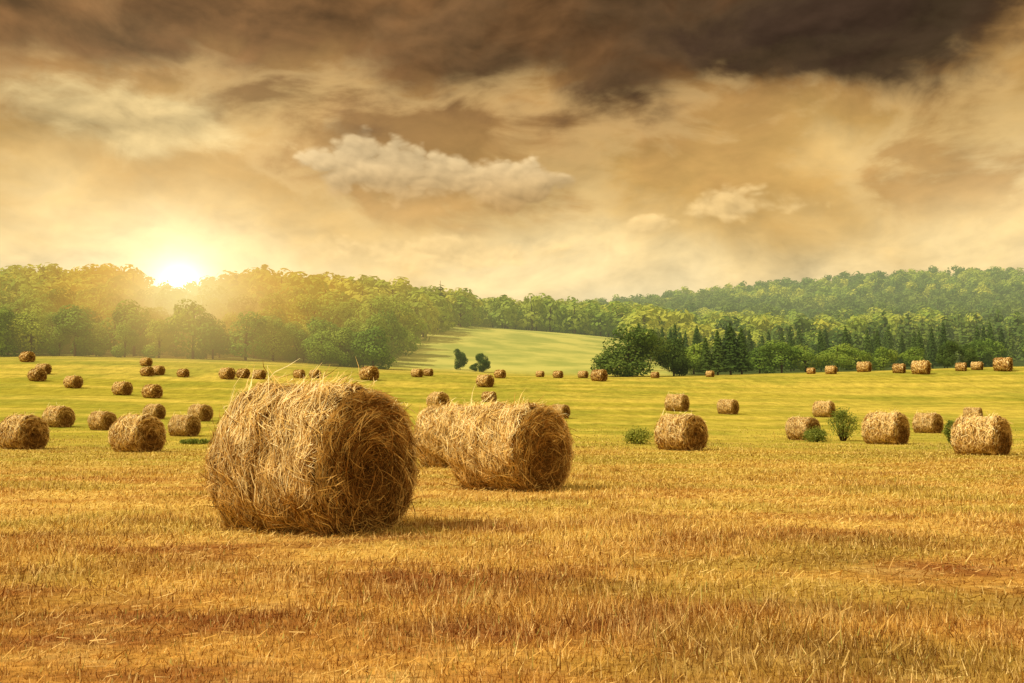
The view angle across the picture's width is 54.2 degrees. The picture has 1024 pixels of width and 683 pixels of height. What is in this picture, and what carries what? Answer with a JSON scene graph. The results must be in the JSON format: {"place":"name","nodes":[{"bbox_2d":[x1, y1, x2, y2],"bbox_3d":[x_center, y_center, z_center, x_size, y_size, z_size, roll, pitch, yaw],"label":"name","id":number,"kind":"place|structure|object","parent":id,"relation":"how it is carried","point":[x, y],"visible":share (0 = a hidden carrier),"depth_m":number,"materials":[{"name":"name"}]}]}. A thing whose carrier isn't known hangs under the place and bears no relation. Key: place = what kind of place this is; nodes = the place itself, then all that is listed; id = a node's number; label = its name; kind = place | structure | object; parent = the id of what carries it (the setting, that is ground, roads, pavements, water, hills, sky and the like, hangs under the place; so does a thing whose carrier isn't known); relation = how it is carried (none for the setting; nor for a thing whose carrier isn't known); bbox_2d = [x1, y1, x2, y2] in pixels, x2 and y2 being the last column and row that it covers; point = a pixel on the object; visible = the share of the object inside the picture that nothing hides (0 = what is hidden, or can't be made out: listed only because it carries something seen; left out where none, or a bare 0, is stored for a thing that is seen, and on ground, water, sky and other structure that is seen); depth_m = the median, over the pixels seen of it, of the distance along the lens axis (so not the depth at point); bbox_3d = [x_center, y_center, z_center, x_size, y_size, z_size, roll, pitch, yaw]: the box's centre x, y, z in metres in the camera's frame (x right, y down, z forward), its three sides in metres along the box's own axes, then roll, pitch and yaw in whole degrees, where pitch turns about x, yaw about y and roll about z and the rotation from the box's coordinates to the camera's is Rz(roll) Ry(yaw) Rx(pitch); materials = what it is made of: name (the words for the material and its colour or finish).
{"place":"outdoors","nodes":[
{"label":"outdoors","id":0,"kind":"place"},
{"bbox_2d":[0,283,1023,682],"bbox_3d":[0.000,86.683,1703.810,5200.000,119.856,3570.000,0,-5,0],"label":"ground","id":1,"kind":"structure","parent":0,"point":[772,401],"depth_m":13.83,"materials":[{"name":"yellow plant"}]},
{"bbox_2d":[0,307,21,356],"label":"broadleaf tree","id":2,"kind":"object","parent":1,"relation":"on","point":[6,315],"visible":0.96,"depth_m":172.97,"materials":[{"name":"green plant"}]},
{"bbox_2d":[1,298,31,317],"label":"broadleaf tree","id":3,"kind":"object","parent":1,"relation":"on","point":[20,305],"visible":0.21,"depth_m":207.75,"materials":[{"name":"green plant"}]},
{"bbox_2d":[0,409,50,449],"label":"hay bale","id":4,"kind":"object","parent":1,"relation":"on","point":[26,432],"visible":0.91,"depth_m":40.42},
{"bbox_2d":[6,305,61,353],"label":"broadleaf tree","id":5,"kind":"object","parent":1,"relation":"on","point":[29,325],"visible":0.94,"depth_m":175.80,"materials":[{"name":"green plant"}]},
{"bbox_2d":[26,368,47,380],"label":"hay bale","id":6,"kind":"object","parent":1,"relation":"on","point":[37,374],"visible":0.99,"depth_m":121.69},
{"bbox_2d":[25,297,57,315],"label":"broadleaf tree","id":7,"kind":"object","parent":1,"relation":"on","point":[33,304],"visible":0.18,"depth_m":205.49,"materials":[{"name":"green plant"}]},
{"bbox_2d":[27,285,76,314],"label":"broadleaf tree","id":8,"kind":"object","parent":1,"relation":"on","point":[59,302],"visible":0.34,"depth_m":214.53,"materials":[{"name":"green plant"}]},
{"bbox_2d":[42,402,75,426],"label":"hay bale","id":9,"kind":"object","parent":1,"relation":"on","point":[58,416],"visible":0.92,"depth_m":63.02},
{"bbox_2d":[47,328,72,355],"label":"broadleaf tree","id":10,"kind":"object","parent":1,"relation":"on","point":[63,340],"visible":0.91,"depth_m":176.59,"materials":[{"name":"green plant"}]},
{"bbox_2d":[63,375,83,387],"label":"hay bale","id":11,"kind":"object","parent":1,"relation":"on","point":[73,381],"visible":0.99,"depth_m":114.01},
{"bbox_2d":[50,304,98,355],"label":"broadleaf tree","id":12,"kind":"object","parent":1,"relation":"on","point":[76,318],"visible":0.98,"depth_m":173.96,"materials":[{"name":"green plant"}]},
{"bbox_2d":[83,331,106,355],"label":"broadleaf tree","id":13,"kind":"object","parent":1,"relation":"on","point":[97,350],"visible":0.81,"depth_m":175.41,"materials":[{"name":"green plant"}]},
{"bbox_2d":[65,283,126,317],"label":"broadleaf tree","id":14,"kind":"object","parent":1,"relation":"on","point":[102,295],"visible":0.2,"depth_m":216.48,"materials":[{"name":"green plant"}]},
{"bbox_2d":[75,285,119,302],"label":"broadleaf tree","id":15,"kind":"object","parent":1,"relation":"on","point":[92,291],"visible":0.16,"depth_m":231.03,"materials":[{"name":"green plant"}]},
{"bbox_2d":[86,409,116,429],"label":"hay bale","id":16,"kind":"object","parent":1,"relation":"on","point":[100,420],"visible":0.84,"depth_m":60.08},
{"bbox_2d":[86,313,132,354],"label":"broadleaf tree","id":17,"kind":"object","parent":1,"relation":"on","point":[106,343],"visible":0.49,"depth_m":176.78,"materials":[{"name":"green plant"}]},
{"bbox_2d":[94,293,128,345],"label":"broadleaf tree","id":18,"kind":"object","parent":1,"relation":"on","point":[108,305],"visible":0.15,"depth_m":206.24,"materials":[{"name":"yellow plant"}]},
{"bbox_2d":[111,380,132,394],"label":"hay bale","id":19,"kind":"object","parent":1,"relation":"on","point":[122,388],"visible":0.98,"depth_m":104.86},
{"bbox_2d":[110,323,139,356],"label":"broadleaf tree","id":20,"kind":"object","parent":1,"relation":"on","point":[127,334],"visible":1,"depth_m":172.65,"materials":[{"name":"green plant"}]},
{"bbox_2d":[111,299,154,355],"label":"broadleaf tree","id":21,"kind":"object","parent":1,"relation":"on","point":[134,314],"visible":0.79,"depth_m":177.24,"materials":[{"name":"green plant"}]},
{"bbox_2d":[107,409,166,452],"bbox_3d":[-14.488,3.464,38.794,2.254,1.735,1.931,-3,-6,33],"label":"hay bale","id":22,"kind":"object","parent":1,"relation":"on","point":[130,432],"visible":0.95,"depth_m":38.24},
{"bbox_2d":[126,289,160,311],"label":"broadleaf tree","id":23,"kind":"object","parent":1,"relation":"on","point":[142,301],"visible":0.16,"depth_m":219.31,"materials":[{"name":"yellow plant"}]},
{"bbox_2d":[140,383,162,397],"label":"hay bale","id":24,"kind":"object","parent":1,"relation":"on","point":[152,391],"visible":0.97,"depth_m":101.35},
{"bbox_2d":[142,403,165,418],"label":"hay bale","id":25,"kind":"object","parent":1,"relation":"on","point":[159,409],"visible":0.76,"depth_m":73.09},
{"bbox_2d":[141,318,176,357],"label":"broadleaf tree","id":26,"kind":"object","parent":1,"relation":"on","point":[163,331],"visible":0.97,"depth_m":172.84,"materials":[{"name":"green plant"}]},
{"bbox_2d":[158,324,198,356],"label":"broadleaf tree","id":27,"kind":"object","parent":1,"relation":"on","point":[171,347],"visible":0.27,"depth_m":178.65,"materials":[{"name":"green plant"}]},
{"bbox_2d":[154,285,209,314],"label":"broadleaf tree","id":28,"kind":"object","parent":1,"relation":"on","point":[168,300],"visible":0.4,"depth_m":211.49,"materials":[{"name":"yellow plant"}]},
{"bbox_2d":[167,413,200,435],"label":"hay bale","id":29,"kind":"object","parent":1,"relation":"on","point":[184,425],"visible":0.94,"depth_m":53.89},
{"bbox_2d":[163,299,218,358],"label":"broadleaf tree","id":30,"kind":"object","parent":1,"relation":"on","point":[185,317],"visible":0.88,"depth_m":171.49,"materials":[{"name":"green plant"}]},
{"bbox_2d":[165,282,231,315],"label":"broadleaf tree","id":31,"kind":"object","parent":1,"relation":"on","point":[221,297],"visible":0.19,"depth_m":214.62,"materials":[{"name":"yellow plant"}]},
{"bbox_2d":[187,403,213,420],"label":"hay bale","id":32,"kind":"object","parent":1,"relation":"on","point":[202,412],"visible":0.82,"depth_m":71.30},
{"bbox_2d":[194,292,232,318],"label":"broadleaf tree","id":33,"kind":"object","parent":1,"relation":"on","point":[210,307],"visible":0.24,"depth_m":206.83,"materials":[{"name":"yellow plant"}]},
{"bbox_2d":[194,312,236,358],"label":"broadleaf tree","id":34,"kind":"object","parent":1,"relation":"on","point":[221,332],"visible":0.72,"depth_m":172.71,"materials":[{"name":"green plant"}]},
{"bbox_2d":[218,367,235,378],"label":"hay bale","id":35,"kind":"object","parent":1,"relation":"on","point":[227,373],"visible":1,"depth_m":129.78},
{"bbox_2d":[223,311,247,353],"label":"broadleaf tree","id":36,"kind":"object","parent":1,"relation":"on","point":[228,320],"visible":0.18,"depth_m":189.34,"materials":[{"name":"green plant"}]},
{"bbox_2d":[214,294,258,320],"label":"broadleaf tree","id":37,"kind":"object","parent":1,"relation":"on","point":[234,304],"visible":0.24,"depth_m":207.07,"materials":[{"name":"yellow plant"}]},
{"bbox_2d":[212,311,270,359],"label":"broadleaf tree","id":38,"kind":"object","parent":1,"relation":"on","point":[257,326],"visible":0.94,"depth_m":173.09,"materials":[{"name":"green plant"}]},
{"bbox_2d":[249,313,294,360],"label":"broadleaf tree","id":39,"kind":"object","parent":1,"relation":"on","point":[276,326],"visible":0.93,"depth_m":176.45,"materials":[{"name":"green plant"}]},
{"bbox_2d":[255,306,292,323],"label":"broadleaf tree","id":40,"kind":"object","parent":1,"relation":"on","point":[277,313],"visible":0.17,"depth_m":195.37,"materials":[{"name":"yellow plant"}]},
{"bbox_2d":[258,316,292,359],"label":"broadleaf tree","id":41,"kind":"object","parent":1,"relation":"on","point":[269,358],"visible":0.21,"depth_m":180.90,"materials":[{"name":"green plant"}]},
{"bbox_2d":[258,292,298,321],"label":"broadleaf tree","id":42,"kind":"object","parent":1,"relation":"on","point":[265,301],"visible":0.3,"depth_m":205.49,"materials":[{"name":"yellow plant"}]},
{"bbox_2d":[282,322,309,361],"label":"broadleaf tree","id":43,"kind":"object","parent":1,"relation":"on","point":[299,337],"visible":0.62,"depth_m":180.53,"materials":[{"name":"green plant"}]},
{"bbox_2d":[193,357,428,537],"bbox_3d":[-1.953,1.114,10.660,2.441,1.922,2.245,-3,-6,33],"label":"hay bale","id":44,"kind":"object","parent":1,"relation":"on","point":[323,459],"visible":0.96,"depth_m":10.11},
{"bbox_2d":[286,293,343,349],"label":"broadleaf tree","id":45,"kind":"object","parent":1,"relation":"on","point":[306,305],"visible":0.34,"depth_m":201.33,"materials":[{"name":"green plant"}]},
{"bbox_2d":[288,294,343,326],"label":"broadleaf tree","id":46,"kind":"object","parent":1,"relation":"on","point":[325,302],"visible":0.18,"depth_m":207.94,"materials":[{"name":"green plant"}]},
{"bbox_2d":[301,329,337,364],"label":"broadleaf tree","id":47,"kind":"object","parent":1,"relation":"on","point":[313,344],"visible":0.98,"depth_m":172.21,"materials":[{"name":"green plant"}]},
{"bbox_2d":[304,316,345,364],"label":"broadleaf tree","id":48,"kind":"object","parent":1,"relation":"on","point":[317,325],"visible":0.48,"depth_m":177.40,"materials":[{"name":"green plant"}]},
{"bbox_2d":[307,301,354,330],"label":"broadleaf tree","id":49,"kind":"object","parent":1,"relation":"on","point":[344,315],"visible":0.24,"depth_m":201.51,"materials":[{"name":"green plant"}]},
{"bbox_2d":[321,326,353,366],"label":"broadleaf tree","id":50,"kind":"object","parent":1,"relation":"on","point":[342,334],"visible":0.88,"depth_m":173.79,"materials":[{"name":"green plant"}]},
{"bbox_2d":[341,317,367,357],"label":"broadleaf tree","id":51,"kind":"object","parent":1,"relation":"on","point":[354,325],"visible":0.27,"depth_m":189.37,"materials":[{"name":"green plant"}]},
{"bbox_2d":[359,365,379,379],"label":"hay bale","id":52,"kind":"object","parent":1,"relation":"on","point":[369,373],"visible":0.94,"depth_m":134.88},
{"bbox_2d":[349,325,396,368],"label":"broadleaf tree","id":53,"kind":"object","parent":1,"relation":"on","point":[363,342],"visible":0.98,"depth_m":172.54,"materials":[{"name":"green plant"}]},
{"bbox_2d":[352,296,393,323],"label":"broadleaf tree","id":54,"kind":"object","parent":1,"relation":"on","point":[376,308],"visible":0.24,"depth_m":213.53,"materials":[{"name":"green plant"}]},
{"bbox_2d":[355,314,393,364],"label":"broadleaf tree","id":55,"kind":"object","parent":1,"relation":"on","point":[371,322],"visible":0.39,"depth_m":185.66,"materials":[{"name":"green plant"}]},
{"bbox_2d":[354,292,411,320],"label":"broadleaf tree","id":56,"kind":"object","parent":1,"relation":"on","point":[368,299],"visible":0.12,"depth_m":238.56,"materials":[{"name":"green plant"}]},
{"bbox_2d":[371,308,408,361],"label":"broadleaf tree","id":57,"kind":"object","parent":1,"relation":"on","point":[396,335],"visible":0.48,"depth_m":195.65,"materials":[{"name":"green plant"}]},
{"bbox_2d":[366,292,414,342],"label":"broadleaf tree","id":58,"kind":"object","parent":1,"relation":"on","point":[392,299],"visible":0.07,"depth_m":233.16,"materials":[{"name":"green plant"}]},
{"bbox_2d":[383,315,422,358],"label":"broadleaf tree","id":59,"kind":"object","parent":1,"relation":"on","point":[407,340],"visible":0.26,"depth_m":207.92,"materials":[{"name":"green plant"}]},
{"bbox_2d":[382,302,426,354],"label":"broadleaf tree","id":60,"kind":"object","parent":1,"relation":"on","point":[404,315],"visible":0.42,"depth_m":217.18,"materials":[{"name":"green plant"}]},
{"bbox_2d":[426,391,449,405],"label":"hay bale","id":61,"kind":"object","parent":1,"relation":"on","point":[433,397],"visible":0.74,"depth_m":93.82},
{"bbox_2d":[414,396,490,467],"bbox_3d":[-1.304,2.509,27.745,2.766,2.145,2.627,-3,-6,28],"label":"hay bale","id":62,"kind":"object","parent":1,"relation":"on","point":[435,422],"visible":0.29,"depth_m":27.18},
{"bbox_2d":[454,348,467,369],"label":"broadleaf tree","id":63,"kind":"object","parent":1,"relation":"on","point":[461,359],"visible":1,"depth_m":185.76,"materials":[{"name":"green plant"}]},
{"bbox_2d":[475,353,490,371],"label":"broadleaf tree","id":64,"kind":"object","parent":1,"relation":"on","point":[484,363],"visible":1,"depth_m":179.73,"materials":[{"name":"green plant"}]},
{"bbox_2d":[476,374,493,386],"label":"hay bale","id":65,"kind":"object","parent":1,"relation":"on","point":[484,380],"visible":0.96,"depth_m":127.56},
{"bbox_2d":[441,386,578,491],"bbox_3d":[-0.034,1.707,17.585,2.240,1.938,2.230,-4,-7,42],"label":"hay bale","id":66,"kind":"object","parent":1,"relation":"on","point":[523,446],"visible":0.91,"depth_m":17.10},
{"bbox_2d":[0,416,1023,682],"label":"stubble","id":67,"kind":"object","parent":1,"relation":"on","point":[552,616],"visible":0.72,"depth_m":7.48,"materials":[{"name":"yellow plant"}]},
{"bbox_2d":[0,262,1023,363],"bbox_3d":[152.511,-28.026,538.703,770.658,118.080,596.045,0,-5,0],"label":"forest","id":68,"kind":"object","parent":1,"relation":"on","point":[994,297],"visible":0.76,"depth_m":353.16,"materials":[{"name":"green plant"}]},
{"bbox_2d":[590,369,607,380],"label":"hay bale","id":69,"kind":"object","parent":1,"relation":"on","point":[599,375],"visible":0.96,"depth_m":140.27},
{"bbox_2d":[590,324,673,376],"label":"oak tree","id":70,"kind":"object","parent":1,"relation":"on","point":[645,345],"visible":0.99,"depth_m":169.71,"materials":[{"name":"green plant"}]},
{"bbox_2d":[621,422,653,443],"bbox_3d":[5.955,4.297,46.992,1.846,1.078,1.550,-5,-7,44],"label":"bush","id":71,"kind":"object","parent":1,"relation":"on","point":[637,435],"visible":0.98,"depth_m":46.79,"materials":[{"name":"green plant"}]},
{"bbox_2d":[654,338,696,375],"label":"broadleaf tree","id":72,"kind":"object","parent":1,"relation":"on","point":[681,364],"visible":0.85,"depth_m":175.02,"materials":[{"name":"green plant"}]},
{"bbox_2d":[663,392,689,410],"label":"hay bale","id":73,"kind":"object","parent":1,"relation":"on","point":[678,402],"visible":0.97,"depth_m":93.97},
{"bbox_2d":[653,408,712,450],"bbox_3d":[6.905,3.583,40.933,2.112,1.844,2.242,4,-6,-40],"label":"hay bale","id":74,"kind":"object","parent":1,"relation":"on","point":[685,432],"visible":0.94,"depth_m":40.39},
{"bbox_2d":[676,342,712,374],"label":"broadleaf tree","id":75,"kind":"object","parent":1,"relation":"on","point":[696,349],"visible":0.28,"depth_m":185.71,"materials":[{"name":"green plant"}]},
{"bbox_2d":[694,336,715,375],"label":"conifer tree","id":76,"kind":"object","parent":1,"relation":"on","point":[705,363],"visible":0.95,"depth_m":177.84,"materials":[{"name":"green plant"}]},
{"bbox_2d":[703,330,729,374],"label":"conifer tree","id":77,"kind":"object","parent":1,"relation":"on","point":[716,355],"visible":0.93,"depth_m":177.72,"materials":[{"name":"green plant"}]},
{"bbox_2d":[717,398,739,413],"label":"hay bale","id":78,"kind":"object","parent":1,"relation":"on","point":[726,406],"visible":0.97,"depth_m":91.14},
{"bbox_2d":[719,323,745,374],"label":"conifer tree","id":79,"kind":"object","parent":1,"relation":"on","point":[729,353],"visible":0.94,"depth_m":177.63,"materials":[{"name":"green plant"}]},
{"bbox_2d":[731,328,755,374],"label":"conifer tree","id":80,"kind":"object","parent":1,"relation":"on","point":[743,353],"visible":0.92,"depth_m":177.78,"materials":[{"name":"green plant"}]},
{"bbox_2d":[748,345,777,373],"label":"broadleaf tree","id":81,"kind":"object","parent":1,"relation":"on","point":[759,358],"visible":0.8,"depth_m":184.90,"materials":[{"name":"green plant"}]},
{"bbox_2d":[762,339,801,372],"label":"broadleaf tree","id":82,"kind":"object","parent":1,"relation":"on","point":[787,356],"visible":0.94,"depth_m":184.90,"materials":[{"name":"green plant"}]},
{"bbox_2d":[785,416,820,440],"bbox_3d":[15.694,4.596,53.885,1.698,1.540,1.818,4,-6,-37],"label":"hay bale","id":83,"kind":"object","parent":1,"relation":"on","point":[795,426],"visible":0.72,"depth_m":53.51},
{"bbox_2d":[789,343,828,371],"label":"broadleaf tree","id":84,"kind":"object","parent":1,"relation":"on","point":[808,356],"visible":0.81,"depth_m":185.14,"materials":[{"name":"green plant"}]},
{"bbox_2d":[799,425,831,441],"bbox_3d":[15.725,4.756,51.549,1.663,0.892,1.411,0,-5,0],"label":"bush","id":85,"kind":"object","parent":1,"relation":"on","point":[817,435],"visible":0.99,"depth_m":51.42,"materials":[{"name":"green plant"}]},
{"bbox_2d":[812,399,835,416],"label":"hay bale","id":86,"kind":"object","parent":1,"relation":"on","point":[821,408],"visible":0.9,"depth_m":87.52},
{"bbox_2d":[818,343,856,371],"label":"broadleaf tree","id":87,"kind":"object","parent":1,"relation":"on","point":[835,356],"visible":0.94,"depth_m":185.17,"materials":[{"name":"green plant"}]},
{"bbox_2d":[826,406,860,440],"bbox_3d":[17.578,4.296,52.770,1.939,1.952,2.102,2,-5,-21],"label":"bush","id":88,"kind":"object","parent":1,"relation":"on","point":[841,431],"visible":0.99,"depth_m":52.73,"materials":[{"name":"green plant"}]},
{"bbox_2d":[841,346,873,369],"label":"broadleaf tree","id":89,"kind":"object","parent":1,"relation":"on","point":[858,356],"visible":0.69,"depth_m":185.22,"materials":[{"name":"green plant"}]},
{"bbox_2d":[860,408,910,444],"bbox_3d":[18.524,4.181,49.571,2.114,1.900,2.467,4,-7,-42],"label":"hay bale","id":90,"kind":"object","parent":1,"relation":"on","point":[884,427],"visible":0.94,"depth_m":48.97},
{"bbox_2d":[871,347,899,370],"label":"broadleaf tree","id":91,"kind":"object","parent":1,"relation":"on","point":[882,363],"visible":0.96,"depth_m":185.22,"materials":[{"name":"green plant"}]},
{"bbox_2d":[883,325,896,366],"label":"conifer tree","id":92,"kind":"object","parent":1,"relation":"on","point":[888,343],"visible":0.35,"depth_m":233.22,"materials":[{"name":"green plant"}]},
{"bbox_2d":[899,346,925,366],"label":"broadleaf tree","id":93,"kind":"object","parent":1,"relation":"on","point":[910,355],"visible":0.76,"depth_m":186.16,"materials":[{"name":"green plant"}]},
{"bbox_2d":[911,360,931,373],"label":"hay bale","id":94,"kind":"object","parent":1,"relation":"on","point":[921,367],"visible":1,"depth_m":147.21},
{"bbox_2d":[911,409,944,432],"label":"hay bale","id":95,"kind":"object","parent":1,"relation":"on","point":[929,422],"visible":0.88,"depth_m":64.04},
{"bbox_2d":[925,327,939,368],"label":"conifer tree","id":96,"kind":"object","parent":1,"relation":"on","point":[932,352],"visible":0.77,"depth_m":208.56,"materials":[{"name":"green plant"}]},
{"bbox_2d":[935,340,959,367],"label":"broadleaf tree","id":97,"kind":"object","parent":1,"relation":"on","point":[945,354],"visible":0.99,"depth_m":175.56,"materials":[{"name":"green plant"}]},
{"bbox_2d":[957,344,979,367],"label":"broadleaf tree","id":98,"kind":"object","parent":1,"relation":"on","point":[968,352],"visible":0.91,"depth_m":175.83,"materials":[{"name":"green plant"}]},
{"bbox_2d":[947,412,1014,455],"bbox_3d":[17.175,3.331,36.590,1.926,1.730,2.250,4,-6,-39],"label":"hay bale","id":99,"kind":"object","parent":1,"relation":"on","point":[982,434],"visible":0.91,"depth_m":36.05},
{"bbox_2d":[968,339,994,367],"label":"broadleaf tree","id":100,"kind":"object","parent":1,"relation":"on","point":[982,348],"visible":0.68,"depth_m":207.51,"materials":[{"name":"green plant"}]},
{"bbox_2d":[978,338,1006,366],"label":"broadleaf tree","id":101,"kind":"object","parent":1,"relation":"on","point":[1000,351],"visible":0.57,"depth_m":209.63,"materials":[{"name":"green plant"}]},
{"bbox_2d":[992,356,1012,370],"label":"hay bale","id":102,"kind":"object","parent":1,"relation":"on","point":[1003,364],"visible":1,"depth_m":148.46},
{"bbox_2d":[0,0,1023,302],"label":"sky","id":103,"kind":"structure","parent":0,"point":[581,150],"materials":[{"name":"beige"}]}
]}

